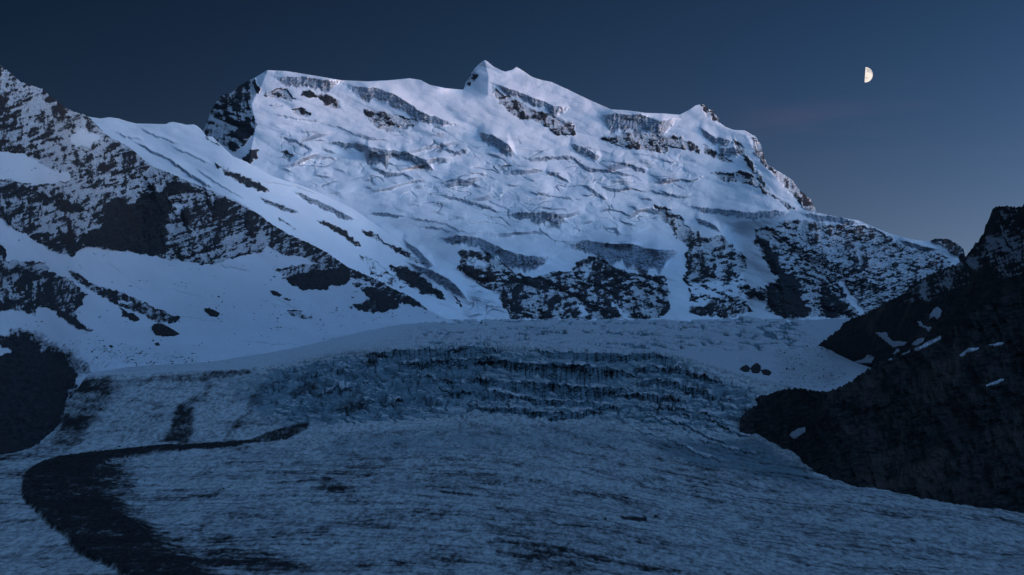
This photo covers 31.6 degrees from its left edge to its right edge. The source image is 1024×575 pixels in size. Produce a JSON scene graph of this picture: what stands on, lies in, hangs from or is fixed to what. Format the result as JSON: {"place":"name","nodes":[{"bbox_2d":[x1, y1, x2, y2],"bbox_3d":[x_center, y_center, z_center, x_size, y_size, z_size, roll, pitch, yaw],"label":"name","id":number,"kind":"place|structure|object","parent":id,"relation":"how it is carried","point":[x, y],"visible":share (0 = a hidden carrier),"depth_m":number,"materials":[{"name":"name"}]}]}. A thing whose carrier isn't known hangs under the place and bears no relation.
{"place":"outdoors","nodes":[
{"label":"outdoors","id":0,"kind":"place"},
{"bbox_2d":[0,65,457,454],"bbox_3d":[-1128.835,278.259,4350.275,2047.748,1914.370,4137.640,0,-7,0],"label":"rocky mountainside","id":1,"kind":"structure","parent":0,"point":[106,241],"depth_m":3898.42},
{"bbox_2d":[52,339,213,372],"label":"scree rubble","id":2,"kind":"object","parent":1,"relation":"on","point":[116,355],"visible":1,"depth_m":3363.90,"materials":[{"name":"grey stone"}]},
{"bbox_2d":[152,323,178,335],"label":"rock outcrop","id":3,"kind":"object","parent":1,"relation":"on","point":[159,329],"visible":1,"depth_m":3624.62,"materials":[{"name":"black stone"}]},
{"bbox_2d":[204,308,219,316],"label":"rock outcrop","id":4,"kind":"object","parent":1,"relation":"on","point":[212,313],"visible":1,"depth_m":3806.80,"materials":[{"name":"black stone"}]},
{"bbox_2d":[270,290,281,296],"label":"rock outcrop","id":5,"kind":"object","parent":1,"relation":"on","point":[274,293],"visible":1,"depth_m":4111.19,"materials":[{"name":"black stone"}]},
{"bbox_2d":[89,117,429,287],"bbox_3d":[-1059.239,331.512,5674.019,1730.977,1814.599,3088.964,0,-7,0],"label":"snow shoulder","id":6,"kind":"object","parent":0,"point":[349,237],"visible":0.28,"depth_m":5288.17},
{"bbox_2d":[0,315,1023,574],"bbox_3d":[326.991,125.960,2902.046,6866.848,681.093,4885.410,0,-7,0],"label":"glacier","id":7,"kind":"object","parent":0,"point":[388,449],"visible":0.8,"depth_m":2373.27,"materials":[{"name":"white ice"}]},
{"bbox_2d":[22,445,183,568],"bbox_3d":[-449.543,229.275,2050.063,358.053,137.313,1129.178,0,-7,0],"label":"moraine rubble","id":8,"kind":"object","parent":7,"relation":"on","point":[77,509],"visible":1,"depth_m":1949.00,"materials":[{"name":"grey stone"}]},
{"bbox_2d":[740,365,749,371],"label":"rock outcrop","id":9,"kind":"object","parent":7,"relation":"on","point":[745,368],"visible":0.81,"depth_m":3326.69,"materials":[{"name":"grey stone"}]},
{"bbox_2d":[750,363,760,373],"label":"rock outcrop","id":10,"kind":"object","parent":7,"relation":"on","point":[755,368],"visible":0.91,"depth_m":3360.56,"materials":[{"name":"grey stone"}]},
{"bbox_2d":[755,395,766,403],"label":"rock outcrop","id":11,"kind":"object","parent":7,"relation":"on","point":[759,399],"visible":0.38,"depth_m":2912.38,"materials":[{"name":"grey stone"}]},
{"bbox_2d":[761,369,771,375],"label":"rock outcrop","id":12,"kind":"object","parent":7,"relation":"on","point":[766,372],"visible":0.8,"depth_m":3322.58,"materials":[{"name":"grey stone"}]},
{"bbox_2d":[775,345,845,386],"bbox_3d":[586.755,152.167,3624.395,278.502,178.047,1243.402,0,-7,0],"label":"snowfield rubble","id":13,"kind":"object","parent":7,"relation":"on","point":[812,369],"visible":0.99,"depth_m":3526.28,"materials":[{"name":"grey stone"}]},
{"bbox_2d":[0,0,1023,256],"label":"sky","id":14,"kind":"structure","parent":0,"point":[926,148],"materials":[{"name":"blue"}]},
{"bbox_2d":[202,60,964,321],"bbox_3d":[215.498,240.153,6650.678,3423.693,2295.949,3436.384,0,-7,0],"label":"snow mountain","id":15,"kind":"structure","parent":0,"point":[489,191],"depth_m":5751.09,"materials":[{"name":"white snow"}]},
{"bbox_2d":[865,67,872,81],"bbox_3d":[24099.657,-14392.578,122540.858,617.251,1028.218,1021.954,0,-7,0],"label":"moon","id":16,"kind":"object","parent":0,"point":[868,74],"visible":1,"depth_m":122139.27,"materials":[{"name":"white stone"}]},
{"bbox_2d":[740,286,1023,512],"bbox_3d":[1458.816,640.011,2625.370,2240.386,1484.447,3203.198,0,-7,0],"label":"rock buttress","id":17,"kind":"object","parent":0,"point":[939,421],"visible":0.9,"depth_m":2284.24,"materials":[{"name":"grey stone"}]},
{"bbox_2d":[789,427,804,438],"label":"snow patch","id":18,"kind":"object","parent":17,"relation":"on","point":[798,432],"visible":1,"depth_m":2535.63,"materials":[{"name":"white snow"}]},
{"bbox_2d":[914,336,940,350],"bbox_3d":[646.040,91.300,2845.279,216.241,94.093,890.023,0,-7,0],"label":"snow patch","id":19,"kind":"object","parent":17,"relation":"on","point":[928,343],"visible":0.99,"depth_m":2406.83,"materials":[{"name":"white snow"}]},
{"bbox_2d":[960,347,978,356],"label":"snow patch","id":20,"kind":"object","parent":17,"relation":"on","point":[968,350],"visible":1,"depth_m":2316.02,"materials":[{"name":"white snow"}]},
{"bbox_2d":[986,379,1003,386],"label":"snow patch","id":21,"kind":"object","parent":17,"relation":"on","point":[996,382],"visible":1,"depth_m":2213.45,"materials":[{"name":"white snow"}]},
{"bbox_2d":[989,342,1003,346],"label":"snow patch","id":22,"kind":"object","parent":17,"relation":"on","point":[997,344],"visible":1,"depth_m":2290.06,"materials":[{"name":"white snow"}]},
{"bbox_2d":[818,204,1023,367],"bbox_3d":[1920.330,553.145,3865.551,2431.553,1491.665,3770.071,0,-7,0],"label":"rock ridge","id":23,"kind":"object","parent":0,"point":[988,268],"visible":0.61,"depth_m":3253.94,"materials":[{"name":"black stone"}]},
{"bbox_2d":[855,355,873,362],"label":"snow patch","id":24,"kind":"object","parent":23,"relation":"on","point":[866,359],"visible":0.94,"depth_m":3693.24,"materials":[{"name":"white snow"}]},
{"bbox_2d":[876,332,906,346],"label":"snow patch","id":25,"kind":"object","parent":23,"relation":"on","point":[884,336],"visible":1,"depth_m":3519.83,"materials":[{"name":"white snow"}]},
{"bbox_2d":[912,338,923,345],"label":"snow patch","id":26,"kind":"object","parent":23,"relation":"on","point":[918,341],"visible":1,"depth_m":3282.80,"materials":[{"name":"white snow"}]},
{"bbox_2d":[918,321,931,331],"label":"snow patch","id":27,"kind":"object","parent":23,"relation":"on","point":[926,327],"visible":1,"depth_m":3292.10,"materials":[{"name":"white snow"}]},
{"bbox_2d":[929,307,941,318],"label":"snow patch","id":28,"kind":"object","parent":23,"relation":"on","point":[936,312],"visible":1,"depth_m":3269.64,"materials":[{"name":"white snow"}]}
]}

